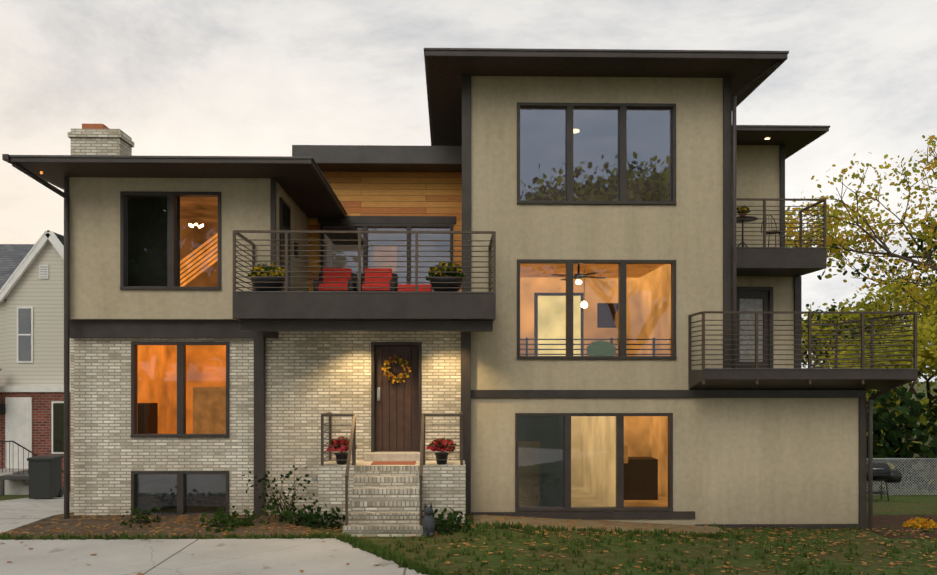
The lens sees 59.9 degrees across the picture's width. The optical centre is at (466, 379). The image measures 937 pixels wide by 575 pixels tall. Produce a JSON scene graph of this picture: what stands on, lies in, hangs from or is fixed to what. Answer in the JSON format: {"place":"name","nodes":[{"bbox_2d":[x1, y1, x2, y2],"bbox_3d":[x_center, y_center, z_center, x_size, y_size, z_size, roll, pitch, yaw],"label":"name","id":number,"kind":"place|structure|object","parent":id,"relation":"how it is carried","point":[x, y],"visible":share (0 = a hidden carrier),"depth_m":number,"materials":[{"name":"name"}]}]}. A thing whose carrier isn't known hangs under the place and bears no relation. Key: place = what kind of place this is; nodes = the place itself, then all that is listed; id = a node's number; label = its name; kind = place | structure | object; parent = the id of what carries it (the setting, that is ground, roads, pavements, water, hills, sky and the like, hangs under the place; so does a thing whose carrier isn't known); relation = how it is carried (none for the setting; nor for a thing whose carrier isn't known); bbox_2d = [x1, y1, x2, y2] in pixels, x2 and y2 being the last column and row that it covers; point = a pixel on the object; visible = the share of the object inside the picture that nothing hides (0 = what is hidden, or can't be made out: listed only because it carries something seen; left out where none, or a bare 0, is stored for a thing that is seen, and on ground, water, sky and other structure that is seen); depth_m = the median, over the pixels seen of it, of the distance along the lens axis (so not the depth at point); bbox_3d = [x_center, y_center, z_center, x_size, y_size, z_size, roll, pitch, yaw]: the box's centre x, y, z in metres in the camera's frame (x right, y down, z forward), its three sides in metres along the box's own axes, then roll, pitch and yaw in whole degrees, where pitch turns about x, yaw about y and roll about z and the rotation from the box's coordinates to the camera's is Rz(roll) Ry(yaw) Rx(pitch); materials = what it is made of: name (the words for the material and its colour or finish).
{"place":"outdoors","nodes":[
{"label":"outdoors","id":0,"kind":"place"},
{"bbox_2d":[0,493,427,574],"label":"concrete driveway","id":1,"kind":"structure","parent":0,"point":[308,556],"depth_m":11.32,"materials":[{"name":"grey concrete"}]},
{"bbox_2d":[27,455,63,498],"bbox_3d":[-10.459,2.436,20.219,0.580,1.045,0.710,0,0,-1],"label":"wheelie bin","id":2,"kind":"object","parent":1,"relation":"on","point":[45,476],"visible":0.98,"depth_m":19.90,"materials":[{"name":"black plastic"}]},
{"bbox_2d":[68,76,858,524],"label":"house walls","id":3,"kind":"structure","parent":0,"point":[766,460],"depth_m":14.94,"materials":[{"name":"beige paint"}]},
{"bbox_2d":[40,108,769,512],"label":"house glass interiors","id":4,"kind":"object","parent":3,"relation":"in","point":[542,286],"visible":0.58,"depth_m":16.99,"materials":[{"name":"clear glass"}]},
{"bbox_2d":[64,61,917,529],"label":"house trim","id":5,"kind":"structure","parent":3,"relation":"attached to","point":[260,317],"depth_m":14.90,"materials":[{"name":"black wood"}]},
{"bbox_2d":[0,382,936,574],"bbox_3d":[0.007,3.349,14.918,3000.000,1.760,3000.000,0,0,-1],"label":"lawn","id":6,"kind":"structure","parent":0,"point":[911,504],"depth_m":12.47,"materials":[{"name":"green plant"}]},
{"bbox_2d":[0,473,28,495],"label":"concrete step","id":7,"kind":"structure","parent":6,"relation":"on","point":[19,476],"depth_m":21.86,"materials":[{"name":"grey concrete"}]},
{"bbox_2d":[0,230,70,491],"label":"neighbour house","id":8,"kind":"structure","parent":6,"relation":"on","point":[31,347],"depth_m":23.63,"materials":[{"name":"white wood"}]},
{"bbox_2d":[0,441,70,494],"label":"neighbour stoop","id":9,"kind":"object","parent":6,"relation":"on","point":[16,487],"visible":0.23,"depth_m":22.26,"materials":[{"name":"concrete"}]},
{"bbox_2d":[1,515,311,538],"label":"garden bed","id":10,"kind":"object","parent":6,"relation":"on","point":[60,522],"depth_m":13.52,"materials":[{"name":"brown soil"}]},
{"bbox_2d":[120,494,163,527],"bbox_3d":[-5.606,2.255,13.902,0.714,0.471,1.063,0,0,-1],"label":"shrub","id":11,"kind":"object","parent":10,"relation":"on","point":[140,518],"visible":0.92,"depth_m":13.98,"materials":[{"name":"green plant"}]},
{"bbox_2d":[199,499,285,532],"bbox_3d":[-3.753,2.281,13.770,1.479,0.426,0.957,0,0,-37],"label":"groundcover","id":12,"kind":"object","parent":10,"relation":"on","point":[226,522],"visible":0.98,"depth_m":13.60,"materials":[{"name":"green plant"}]},
{"bbox_2d":[242,465,317,519],"bbox_3d":[-3.253,1.976,14.284,1.240,1.003,1.099,0,0,-1],"label":"shrub","id":13,"kind":"object","parent":10,"relation":"on","point":[275,503],"visible":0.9,"depth_m":14.28,"materials":[{"name":"green plant"}]},
{"bbox_2d":[273,501,344,528],"bbox_3d":[-2.662,2.259,13.952,1.274,0.488,1.470,0,0,-1],"label":"groundcover","id":14,"kind":"object","parent":6,"relation":"on","point":[309,519],"visible":0.92,"depth_m":13.61,"materials":[{"name":"green plant"}]},
{"bbox_2d":[318,452,465,536],"bbox_3d":[-1.275,2.398,13.840,2.510,2.140,2.140,0,0,-1],"label":"front stoop","id":15,"kind":"object","parent":6,"relation":"on","point":[383,494],"visible":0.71,"depth_m":13.87,"materials":[{"name":"beige brick"}]},
{"bbox_2d":[327,436,356,464],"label":"potted flowers","id":16,"kind":"object","parent":15,"relation":"on","point":[342,445],"visible":0.81,"depth_m":14.00,"materials":[{"name":"black"}]},
{"bbox_2d":[321,412,462,525],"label":"stoop railings","id":17,"kind":"object","parent":15,"relation":"on","point":[352,446],"visible":0.88,"depth_m":13.90,"materials":[{"name":"brown metal"}]},
{"bbox_2d":[426,437,456,464],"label":"potted flowers","id":18,"kind":"object","parent":15,"relation":"on","point":[445,446],"visible":0.98,"depth_m":14.03,"materials":[{"name":"black"}]},
{"bbox_2d":[2,48,829,518],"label":"house roofs","id":19,"kind":"structure","parent":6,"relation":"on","point":[302,180],"depth_m":14.47,"materials":[{"name":"black metal"}]},
{"bbox_2d":[247,262,284,290],"bbox_3d":[-3.352,-1.700,13.689,0.656,0.576,0.650,0,0,-1],"label":"balcony planter","id":20,"kind":"object","parent":19,"relation":"on","point":[261,279],"visible":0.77,"depth_m":13.50,"materials":[{"name":"black"}]},
{"bbox_2d":[313,268,357,290],"bbox_3d":[-2.554,-1.792,15.863,0.760,0.800,0.800,0,0,-1],"label":"lounge chair","id":21,"kind":"object","parent":19,"relation":"on","point":[337,274],"visible":0.31,"depth_m":16.00,"materials":[{"name":"fabric"}]},
{"bbox_2d":[356,268,397,290],"bbox_3d":[-1.744,-1.792,15.880,0.740,0.800,0.800,0,0,-1],"label":"lounge chair","id":22,"kind":"object","parent":19,"relation":"on","point":[364,274],"visible":0.33,"depth_m":16.02,"materials":[{"name":"fabric"}]},
{"bbox_2d":[381,355,410,383],"bbox_3d":[-1.294,-0.191,14.925,0.550,0.538,0.120,0,0,-1],"label":"door wreath","id":23,"kind":"object","parent":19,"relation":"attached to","point":[386,367],"depth_m":14.91,"materials":[{"name":"yellow plant"}]},
{"bbox_2d":[398,284,431,291],"bbox_3d":[-0.988,-1.591,15.597,0.640,0.400,0.600,0,0,-1],"label":"ottoman","id":24,"kind":"object","parent":19,"relation":"on","point":[413,289],"depth_m":15.30,"materials":[{"name":"fabric"}]},
{"bbox_2d":[425,262,465,291],"bbox_3d":[-0.348,-1.709,13.775,0.720,0.595,0.690,0,0,-1],"label":"balcony planter","id":25,"kind":"object","parent":19,"relation":"on","point":[442,269],"visible":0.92,"depth_m":13.57,"materials":[{"name":"black plastic"}]},
{"bbox_2d":[736,216,756,246],"bbox_3d":[5.811,-3.017,17.143,0.600,0.728,0.600,0,0,-1],"label":"bistro table","id":26,"kind":"object","parent":19,"relation":"on","point":[742,221],"visible":0.5,"depth_m":17.13,"materials":[{"name":"black metal"}]},
{"bbox_2d":[736,205,749,216],"bbox_3d":[5.819,-3.528,17.135,0.312,0.292,0.295,0,0,-24],"label":"table plant","id":27,"kind":"object","parent":26,"relation":"on","point":[742,208],"visible":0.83,"depth_m":17.10,"materials":[{"name":"yellow plant"}]},
{"bbox_2d":[761,215,781,246],"bbox_3d":[6.459,-3.095,17.214,0.380,0.869,0.384,0,0,-1],"label":"bistro chair","id":28,"kind":"object","parent":19,"relation":"on","point":[769,233],"visible":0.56,"depth_m":17.28,"materials":[{"name":"black metal"}]},
{"bbox_2d":[421,503,435,536],"bbox_3d":[-0.604,2.213,12.842,0.224,0.549,0.266,0,0,-1],"label":"cat statue","id":29,"kind":"object","parent":6,"relation":"on","point":[428,522],"visible":0.79,"depth_m":12.77,"materials":[{"name":"grey stone"}]},
{"bbox_2d":[422,504,471,535],"bbox_3d":[-0.371,2.283,13.216,0.931,0.438,1.150,0,0,-1],"label":"shrub","id":30,"kind":"object","parent":6,"relation":"on","point":[442,526],"visible":0.81,"depth_m":13.18,"materials":[{"name":"green plant"}]},
{"bbox_2d":[0,511,936,574],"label":"grass tufts","id":31,"kind":"object","parent":6,"relation":"on","point":[388,554],"visible":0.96,"depth_m":12.55,"materials":[{"name":"green plant"}]},
{"bbox_2d":[0,514,936,574],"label":"fallen leaves","id":32,"kind":"object","parent":6,"relation":"on","point":[614,532],"visible":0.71,"depth_m":13.45,"materials":[{"name":"orange plant"}]},
{"bbox_2d":[473,514,727,533],"bbox_3d":[2.370,2.588,14.344,4.500,0.248,1.350,0,0,-1],"label":"garden bed","id":33,"kind":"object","parent":6,"relation":"on","point":[580,523],"depth_m":14.52,"materials":[{"name":"dirt"}]},
{"bbox_2d":[785,190,901,258],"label":"yellow tree","id":34,"kind":"object","parent":6,"relation":"on","point":[836,222],"visible":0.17,"depth_m":43.12,"materials":[{"name":"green plant"}]},
{"bbox_2d":[791,131,936,270],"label":"tree","id":35,"kind":"object","parent":6,"relation":"on","point":[882,245],"visible":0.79,"depth_m":39.98,"materials":[{"name":"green plant"}]},
{"bbox_2d":[793,213,936,367],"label":"yellow tree","id":36,"kind":"object","parent":6,"relation":"on","point":[916,252],"visible":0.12,"depth_m":46.64,"materials":[{"name":"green plant"}]},
{"bbox_2d":[802,299,931,387],"bbox_3d":[16.056,0.317,37.150,8.808,8.061,8.140,0,0,-1],"label":"yellow tree","id":37,"kind":"object","parent":6,"relation":"on","point":[829,317],"visible":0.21,"depth_m":35.31,"materials":[{"name":"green plant"}]},
{"bbox_2d":[811,256,936,479],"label":"yellow tree","id":38,"kind":"object","parent":6,"relation":"on","point":[927,355],"visible":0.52,"depth_m":33.27,"materials":[{"name":"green plant"}]},
{"bbox_2d":[816,317,936,485],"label":"tree foliage","id":39,"kind":"object","parent":6,"relation":"on","point":[920,373],"visible":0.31,"depth_m":31.47,"materials":[{"name":"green plant"}]},
{"bbox_2d":[867,401,900,486],"bbox_3d":[14.341,2.362,29.232,2.254,3.574,2.441,0,0,25],"label":"evergreen","id":40,"kind":"object","parent":6,"relation":"on","point":[876,436],"visible":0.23,"depth_m":28.79,"materials":[{"name":"green plant"}]},
{"bbox_2d":[867,463,901,500],"bbox_3d":[12.197,2.809,24.057,1.270,1.582,0.790,0,0,-1],"label":"barrel smoker","id":41,"kind":"object","parent":6,"relation":"on","point":[883,472],"visible":0.46,"depth_m":24.00,"materials":[{"name":"black metal"}]},
{"bbox_2d":[841,189,936,317],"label":"bare tree","id":42,"kind":"object","parent":6,"relation":"on","point":[872,268],"visible":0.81,"depth_m":34.87,"materials":[{"name":"yellow plant"}]},
{"bbox_2d":[866,385,936,492],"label":"hedge","id":43,"kind":"object","parent":6,"relation":"on","point":[913,415],"visible":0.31,"depth_m":28.77,"materials":[{"name":"green plant"}]},
{"bbox_2d":[867,515,936,537],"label":"bed mulch","id":44,"kind":"object","parent":6,"relation":"on","point":[895,522],"visible":0.54,"depth_m":15.58,"materials":[{"name":"brown soil"}]},
{"bbox_2d":[902,514,936,528],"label":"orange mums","id":45,"kind":"object","parent":44,"relation":"on","point":[923,523],"visible":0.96,"depth_m":15.33,"materials":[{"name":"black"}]},
{"bbox_2d":[879,420,924,490],"bbox_3d":[15.693,2.727,30.296,1.928,3.024,2.088,0,0,-1],"label":"bush","id":46,"kind":"object","parent":6,"relation":"on","point":[917,477],"visible":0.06,"depth_m":29.83,"materials":[{"name":"green plant"}]},
{"bbox_2d":[867,458,936,494],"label":"chainlink fence","id":47,"kind":"object","parent":6,"relation":"on","point":[909,475],"visible":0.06,"depth_m":26.73,"materials":[{"name":"grey metal"}]},
{"bbox_2d":[891,268,936,344],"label":"tree","id":48,"kind":"object","parent":6,"relation":"on","point":[920,294],"visible":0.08,"depth_m":62.21,"materials":[{"name":"yellow plant"}]},
{"bbox_2d":[916,381,936,421],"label":"tree foliage","id":49,"kind":"object","parent":6,"relation":"on","point":[934,390],"visible":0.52,"depth_m":33.10,"materials":[{"name":"green plant"}]},
{"bbox_2d":[0,0,936,381],"label":"sky","id":50,"kind":"structure","parent":0,"point":[177,77],"materials":[{"name":"white"}]},
{"bbox_2d":[233,198,916,383],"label":"house railings","id":51,"kind":"object","parent":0,"point":[492,240],"visible":0.94,"depth_m":14.20,"materials":[{"name":"black metal"}]}
]}

